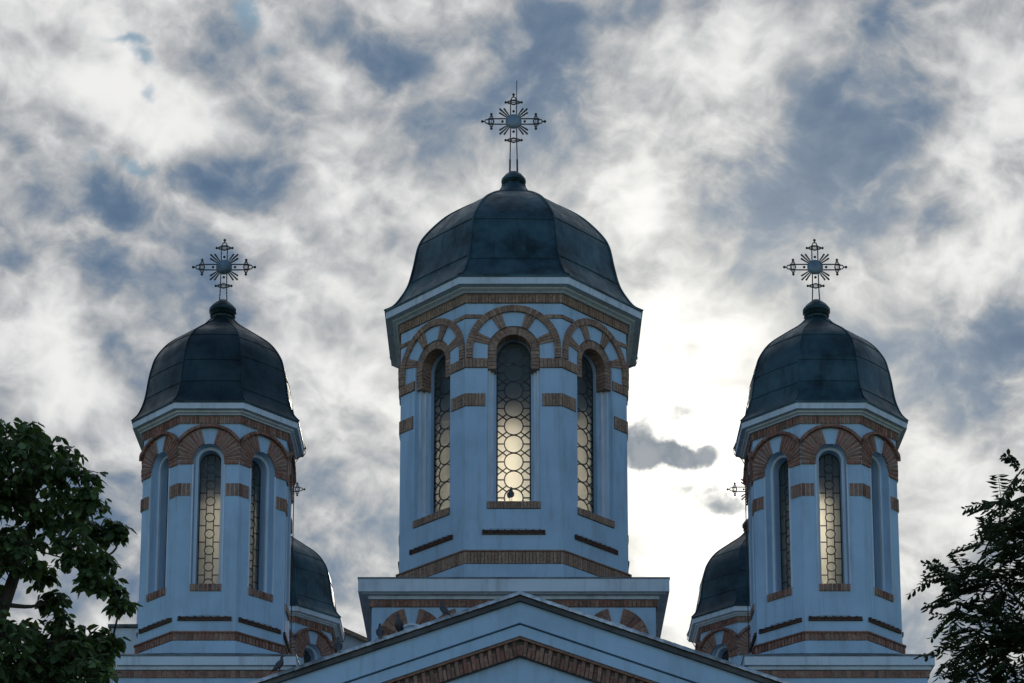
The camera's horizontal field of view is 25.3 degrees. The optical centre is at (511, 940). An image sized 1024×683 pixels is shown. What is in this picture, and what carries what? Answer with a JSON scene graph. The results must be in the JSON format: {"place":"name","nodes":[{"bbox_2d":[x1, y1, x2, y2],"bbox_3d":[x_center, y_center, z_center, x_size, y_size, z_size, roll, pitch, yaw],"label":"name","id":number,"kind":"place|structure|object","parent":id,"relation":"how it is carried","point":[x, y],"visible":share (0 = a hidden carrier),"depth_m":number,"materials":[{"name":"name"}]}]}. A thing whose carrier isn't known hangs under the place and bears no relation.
{"place":"outdoors","nodes":[
{"label":"outdoors","id":0,"kind":"place"},
{"bbox_2d":[337,627,367,651],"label":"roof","id":1,"kind":"structure","parent":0,"point":[352,639],"depth_m":69.54,"materials":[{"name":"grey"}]},
{"bbox_2d":[0,0,1023,682],"label":"sky","id":2,"kind":"structure","parent":0,"point":[709,144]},
{"bbox_2d":[358,80,669,641],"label":"central tower","id":3,"kind":"structure","parent":0,"point":[513,316],"depth_m":57.21,"materials":[{"name":"white paint"}]},
{"bbox_2d":[412,356,449,528],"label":"window","id":4,"kind":"structure","parent":3,"relation":"in","point":[441,383],"depth_m":57.92,"materials":[{"name":"clear glass"}]},
{"bbox_2d":[507,487,513,497],"bbox_3d":[-0.037,-11.005,56.217,0.175,0.395,0.314,-2,-11,10],"label":"pigeon","id":5,"kind":"object","parent":3,"relation":"on","point":[510,493],"visible":1,"depth_m":56.17,"materials":[{"name":"grey"}]},
{"bbox_2d":[487,342,540,508],"bbox_3d":[0.043,-12.848,56.878,1.320,4.642,0.545,0,-11,0],"label":"window","id":6,"kind":"structure","parent":3,"relation":"in","point":[513,359],"depth_m":57.03,"materials":[{"name":"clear glass"}]},
{"bbox_2d":[577,356,614,528],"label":"window","id":7,"kind":"structure","parent":3,"relation":"in","point":[585,456],"depth_m":57.93,"materials":[{"name":"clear glass"}]},
{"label":"pavement","id":8,"kind":"structure","parent":0,"visible":0},
{"bbox_2d":[0,417,142,682],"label":"broad leaved tree","id":9,"kind":"object","parent":8,"relation":"on","point":[62,654],"visible":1,"depth_m":24.84,"materials":[{"name":"green plant"}]},
{"bbox_2d":[108,601,138,682],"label":"side wing","id":10,"kind":"structure","parent":8,"relation":"on","point":[129,631],"depth_m":57.56,"materials":[{"name":"paint"}]},
{"bbox_2d":[112,239,305,682],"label":"corner tower","id":11,"kind":"structure","parent":8,"relation":"on","point":[215,420],"depth_m":51.58,"materials":[{"name":"white paint"}]},
{"bbox_2d":[146,455,169,601],"bbox_3d":[-7.851,-9.356,51.754,0.463,3.489,0.740,11,-16,-44],"label":"window","id":12,"kind":"structure","parent":11,"relation":"in","point":[157,593],"depth_m":51.83,"materials":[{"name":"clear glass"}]},
{"bbox_2d":[189,447,224,590],"bbox_3d":[-6.820,-9.439,51.335,0.740,3.489,0.464,0,-11,0],"label":"window","id":13,"kind":"structure","parent":11,"relation":"in","point":[212,467],"depth_m":51.46,"materials":[{"name":"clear glass"}]},
{"bbox_2d":[247,454,275,601],"bbox_3d":[-5.790,-9.356,51.754,0.463,3.489,0.740,-11,-16,44],"label":"window","id":14,"kind":"structure","parent":11,"relation":"in","point":[255,472],"depth_m":51.92,"materials":[{"name":"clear glass"}]},
{"bbox_2d":[285,486,290,620],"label":"window","id":15,"kind":"structure","parent":11,"relation":"in","point":[286,607],"depth_m":52.59,"materials":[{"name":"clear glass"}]},
{"bbox_2d":[289,482,345,664],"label":"corner tower","id":16,"kind":"structure","parent":8,"relation":"on","point":[317,628],"depth_m":65.53,"materials":[{"name":"white paint"}]},
{"bbox_2d":[302,645,316,663],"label":"window","id":17,"kind":"structure","parent":16,"relation":"in","point":[306,658],"depth_m":65.57,"materials":[{"name":"paint"}]},
{"bbox_2d":[248,591,791,682],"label":"church nave","id":18,"kind":"structure","parent":8,"relation":"on","point":[519,637],"depth_m":48.44,"materials":[{"name":"white paint"}]},
{"bbox_2d":[270,656,284,672],"bbox_3d":[-4.960,-5.827,48.273,0.322,0.404,0.179,4,-12,-20],"label":"pigeon","id":19,"kind":"object","parent":18,"relation":"on","point":[279,664],"visible":1,"depth_m":48.23,"materials":[{"name":"grey"}]},
{"bbox_2d":[334,637,342,651],"bbox_3d":[-3.673,-6.263,48.331,0.179,0.404,0.322,2,-11,-10],"label":"pigeon","id":20,"kind":"object","parent":18,"relation":"on","point":[338,646],"visible":1,"depth_m":48.29,"materials":[{"name":"grey"}]},
{"bbox_2d":[376,623,383,638],"bbox_3d":[-2.797,-6.559,48.391,0.170,0.385,0.306,1,-11,-5],"label":"pigeon","id":21,"kind":"object","parent":18,"relation":"on","point":[379,631],"visible":1,"depth_m":48.35,"materials":[{"name":"grey"}]},
{"bbox_2d":[395,614,403,631],"bbox_3d":[-2.386,-6.692,48.498,0.179,0.404,0.322,-4,-12,20],"label":"pigeon","id":22,"kind":"object","parent":18,"relation":"on","point":[399,626],"visible":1,"depth_m":48.42,"materials":[{"name":"grey"}]},
{"bbox_2d":[439,601,451,616],"bbox_3d":[-1.414,-7.034,48.504,0.322,0.404,0.179,-6,-13,29],"label":"pigeon","id":23,"kind":"object","parent":18,"relation":"on","point":[443,609],"visible":1,"depth_m":48.46,"materials":[{"name":"grey"}]},
{"bbox_2d":[687,478,750,664],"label":"corner tower","id":24,"kind":"structure","parent":8,"relation":"on","point":[718,627],"depth_m":65.47,"materials":[{"name":"white paint"}]},
{"bbox_2d":[715,645,729,660],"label":"window","id":25,"kind":"structure","parent":24,"relation":"in","point":[725,656],"depth_m":65.57,"materials":[{"name":"paint"}]},
{"bbox_2d":[733,239,934,682],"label":"corner tower","id":26,"kind":"structure","parent":8,"relation":"on","point":[822,428],"depth_m":51.57,"materials":[{"name":"white paint"}]},
{"bbox_2d":[748,486,754,620],"bbox_3d":[5.642,-9.157,52.765,0.295,3.489,0.740,0,-11,0],"label":"window","id":27,"kind":"structure","parent":26,"relation":"in","point":[752,607],"depth_m":52.62,"materials":[{"name":"paint"}]},
{"bbox_2d":[764,454,792,601],"bbox_3d":[6.149,-9.356,51.754,0.463,3.489,0.740,11,-16,-44],"label":"window","id":28,"kind":"structure","parent":26,"relation":"in","point":[784,472],"depth_m":51.92,"materials":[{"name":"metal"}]},
{"bbox_2d":[815,447,850,590],"bbox_3d":[7.180,-9.439,51.335,0.740,3.489,0.464,0,-11,0],"label":"window","id":29,"kind":"structure","parent":26,"relation":"in","point":[827,467],"depth_m":51.46,"materials":[{"name":"glass"}]},
{"bbox_2d":[869,455,893,601],"bbox_3d":[8.210,-9.356,51.754,0.463,3.489,0.740,-11,-16,44],"label":"window","id":30,"kind":"structure","parent":26,"relation":"in","point":[882,593],"depth_m":51.82,"materials":[{"name":"paint"}]},
{"bbox_2d":[905,448,1023,682],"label":"feathery tree","id":31,"kind":"object","parent":8,"relation":"on","point":[1006,639],"visible":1,"depth_m":26.87,"materials":[{"name":"green plant"}]}
]}

